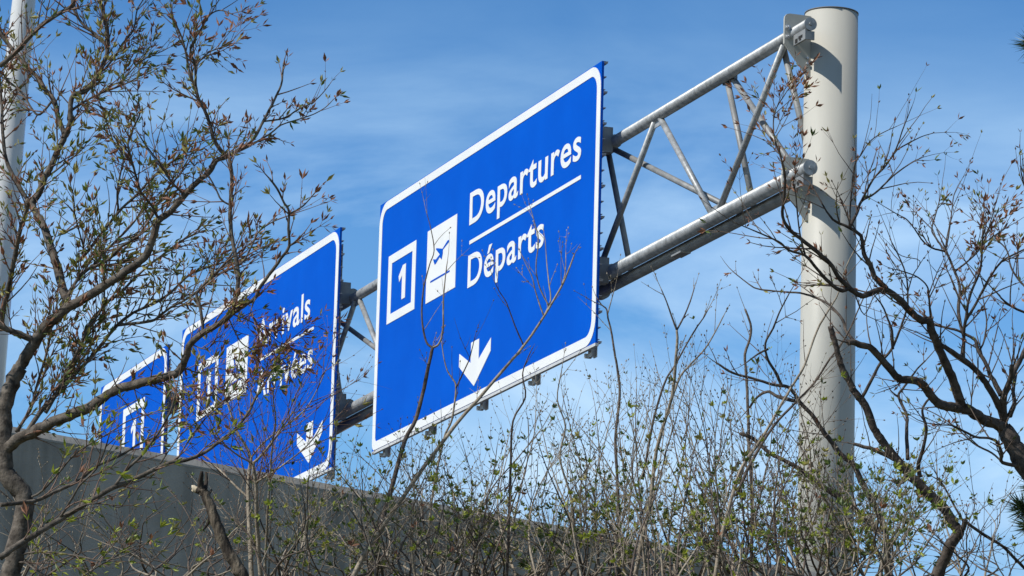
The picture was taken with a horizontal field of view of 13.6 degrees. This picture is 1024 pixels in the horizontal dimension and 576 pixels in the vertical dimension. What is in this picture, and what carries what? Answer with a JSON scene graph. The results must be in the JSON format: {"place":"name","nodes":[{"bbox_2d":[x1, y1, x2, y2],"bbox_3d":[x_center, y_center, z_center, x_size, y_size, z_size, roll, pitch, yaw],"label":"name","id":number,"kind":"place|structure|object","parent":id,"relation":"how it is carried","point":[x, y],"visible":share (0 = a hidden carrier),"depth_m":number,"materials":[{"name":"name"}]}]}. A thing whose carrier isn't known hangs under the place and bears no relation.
{"place":"outdoors","nodes":[
{"label":"outdoors","id":0,"kind":"place"},
{"bbox_2d":[0,0,1023,575],"label":"sky","id":1,"kind":"structure","parent":0,"point":[425,81],"materials":[{"name":"blue"}]},
{"label":"ground","id":2,"kind":"structure","parent":0,"visible":0},
{"bbox_2d":[0,441,172,575],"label":"shrub","id":3,"kind":"object","parent":2,"relation":"on","point":[25,571],"visible":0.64,"depth_m":15.55,"materials":[{"name":"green plant"}]},
{"bbox_2d":[52,448,297,575],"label":"shrub","id":4,"kind":"object","parent":2,"relation":"on","point":[193,568],"visible":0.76,"depth_m":15.96,"materials":[{"name":"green plant"}]},
{"bbox_2d":[0,0,350,575],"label":"elder tree","id":5,"kind":"object","parent":2,"relation":"on","point":[17,487],"visible":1,"depth_m":14.15,"materials":[{"name":"brown plant"}]},
{"bbox_2d":[191,471,248,575],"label":"dead trunk","id":6,"kind":"object","parent":2,"relation":"on","point":[232,559],"visible":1,"depth_m":14.74,"materials":[{"name":"brown wood"}]},
{"bbox_2d":[136,269,388,575],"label":"elder sapling","id":7,"kind":"object","parent":2,"relation":"on","point":[249,459],"visible":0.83,"depth_m":15.25,"materials":[{"name":"brown plant"}]},
{"bbox_2d":[189,417,416,575],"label":"shrub","id":8,"kind":"object","parent":2,"relation":"on","point":[304,533],"visible":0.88,"depth_m":15.28,"materials":[{"name":"brown plant"}]},
{"bbox_2d":[264,181,485,575],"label":"shrub","id":9,"kind":"object","parent":2,"relation":"on","point":[348,570],"visible":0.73,"depth_m":15.11,"materials":[{"name":"brown plant"}]},
{"bbox_2d":[0,427,831,575],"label":"retaining wall","id":10,"kind":"structure","parent":2,"relation":"on","point":[27,467],"depth_m":30.39,"materials":[{"name":"concrete"}]},
{"bbox_2d":[336,300,547,575],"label":"shrub","id":11,"kind":"object","parent":2,"relation":"on","point":[458,561],"visible":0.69,"depth_m":15.16,"materials":[{"name":"brown plant"}]},
{"bbox_2d":[308,193,580,575],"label":"shrub","id":12,"kind":"object","parent":2,"relation":"on","point":[378,533],"visible":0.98,"depth_m":14.34,"materials":[{"name":"brown plant"}]},
{"bbox_2d":[390,363,605,575],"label":"shrub","id":13,"kind":"object","parent":2,"relation":"on","point":[522,563],"visible":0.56,"depth_m":15.47,"materials":[{"name":"brown plant"}]},
{"bbox_2d":[439,342,651,575],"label":"shrub","id":14,"kind":"object","parent":2,"relation":"on","point":[566,560],"visible":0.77,"depth_m":14.72,"materials":[{"name":"brown plant"}]},
{"bbox_2d":[494,254,696,575],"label":"shrub","id":15,"kind":"object","parent":2,"relation":"on","point":[616,490],"visible":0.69,"depth_m":14.71,"materials":[{"name":"brown plant"}]},
{"bbox_2d":[523,266,791,575],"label":"shrub","id":16,"kind":"object","parent":2,"relation":"on","point":[647,521],"visible":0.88,"depth_m":13.89,"materials":[{"name":"brown plant"}]},
{"bbox_2d":[580,283,843,575],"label":"shrub","id":17,"kind":"object","parent":2,"relation":"on","point":[693,499],"visible":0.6,"depth_m":14.56,"materials":[{"name":"brown plant"}]},
{"bbox_2d":[633,210,884,575],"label":"shrub","id":18,"kind":"object","parent":2,"relation":"on","point":[725,521],"visible":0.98,"depth_m":13.35,"materials":[{"name":"brown plant"}]},
{"bbox_2d":[700,254,890,566],"bbox_3d":[0.990,2.220,13.655,0.885,4.789,0.512,2,-12,0],"label":"leaning tree","id":19,"kind":"object","parent":2,"relation":"on","point":[815,418],"visible":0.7,"depth_m":14.02,"materials":[{"name":"brown plant"}]},
{"bbox_2d":[680,335,941,575],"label":"shrub","id":20,"kind":"object","parent":2,"relation":"on","point":[805,550],"visible":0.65,"depth_m":13.44,"materials":[{"name":"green plant"}]},
{"bbox_2d":[697,49,1023,480],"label":"maple tree","id":21,"kind":"object","parent":2,"relation":"on","point":[1008,434],"visible":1,"depth_m":12.65,"materials":[{"name":"brown plant"}]},
{"bbox_2d":[775,362,994,575],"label":"shrub","id":22,"kind":"object","parent":2,"relation":"on","point":[883,553],"visible":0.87,"depth_m":13.11,"materials":[{"name":"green plant"}]},
{"bbox_2d":[828,204,1023,575],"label":"crooked tree","id":23,"kind":"object","parent":2,"relation":"on","point":[943,560],"visible":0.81,"depth_m":13.49,"materials":[{"name":"brown plant"}]},
{"bbox_2d":[831,411,1023,575],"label":"shrub","id":24,"kind":"object","parent":2,"relation":"on","point":[958,557],"visible":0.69,"depth_m":14.10,"materials":[{"name":"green plant"}]},
{"bbox_2d":[997,30,1023,540],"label":"pine tree","id":25,"kind":"object","parent":2,"relation":"on","point":[1017,507],"visible":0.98,"depth_m":14.59,"materials":[{"name":"green plant"}]},
{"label":"road","id":26,"kind":"structure","parent":0,"visible":0},
{"bbox_2d":[0,0,35,391],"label":"light pole","id":27,"kind":"object","parent":26,"relation":"on","point":[12,139],"visible":0.63,"depth_m":37.99,"materials":[{"name":"metal"}]},
{"bbox_2d":[176,6,858,575],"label":"sign gantry","id":28,"kind":"object","parent":26,"relation":"on","point":[828,34],"visible":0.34,"depth_m":44.58,"materials":[{"name":"metal"}]},
{"bbox_2d":[98,344,176,453],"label":"road sign","id":29,"kind":"object","parent":28,"relation":"attached to","point":[157,395],"visible":0.28,"depth_m":67.06,"materials":[{"name":"metal"}]},
{"bbox_2d":[177,227,356,480],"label":"road sign","id":30,"kind":"object","parent":28,"relation":"attached to","point":[310,282],"visible":0.56,"depth_m":59.63,"materials":[{"name":"metal"}]},
{"bbox_2d":[372,61,620,457],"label":"road sign","id":31,"kind":"object","parent":28,"relation":"attached to","point":[547,154],"visible":0.99,"depth_m":51.94,"materials":[{"name":"metal"}]}
]}

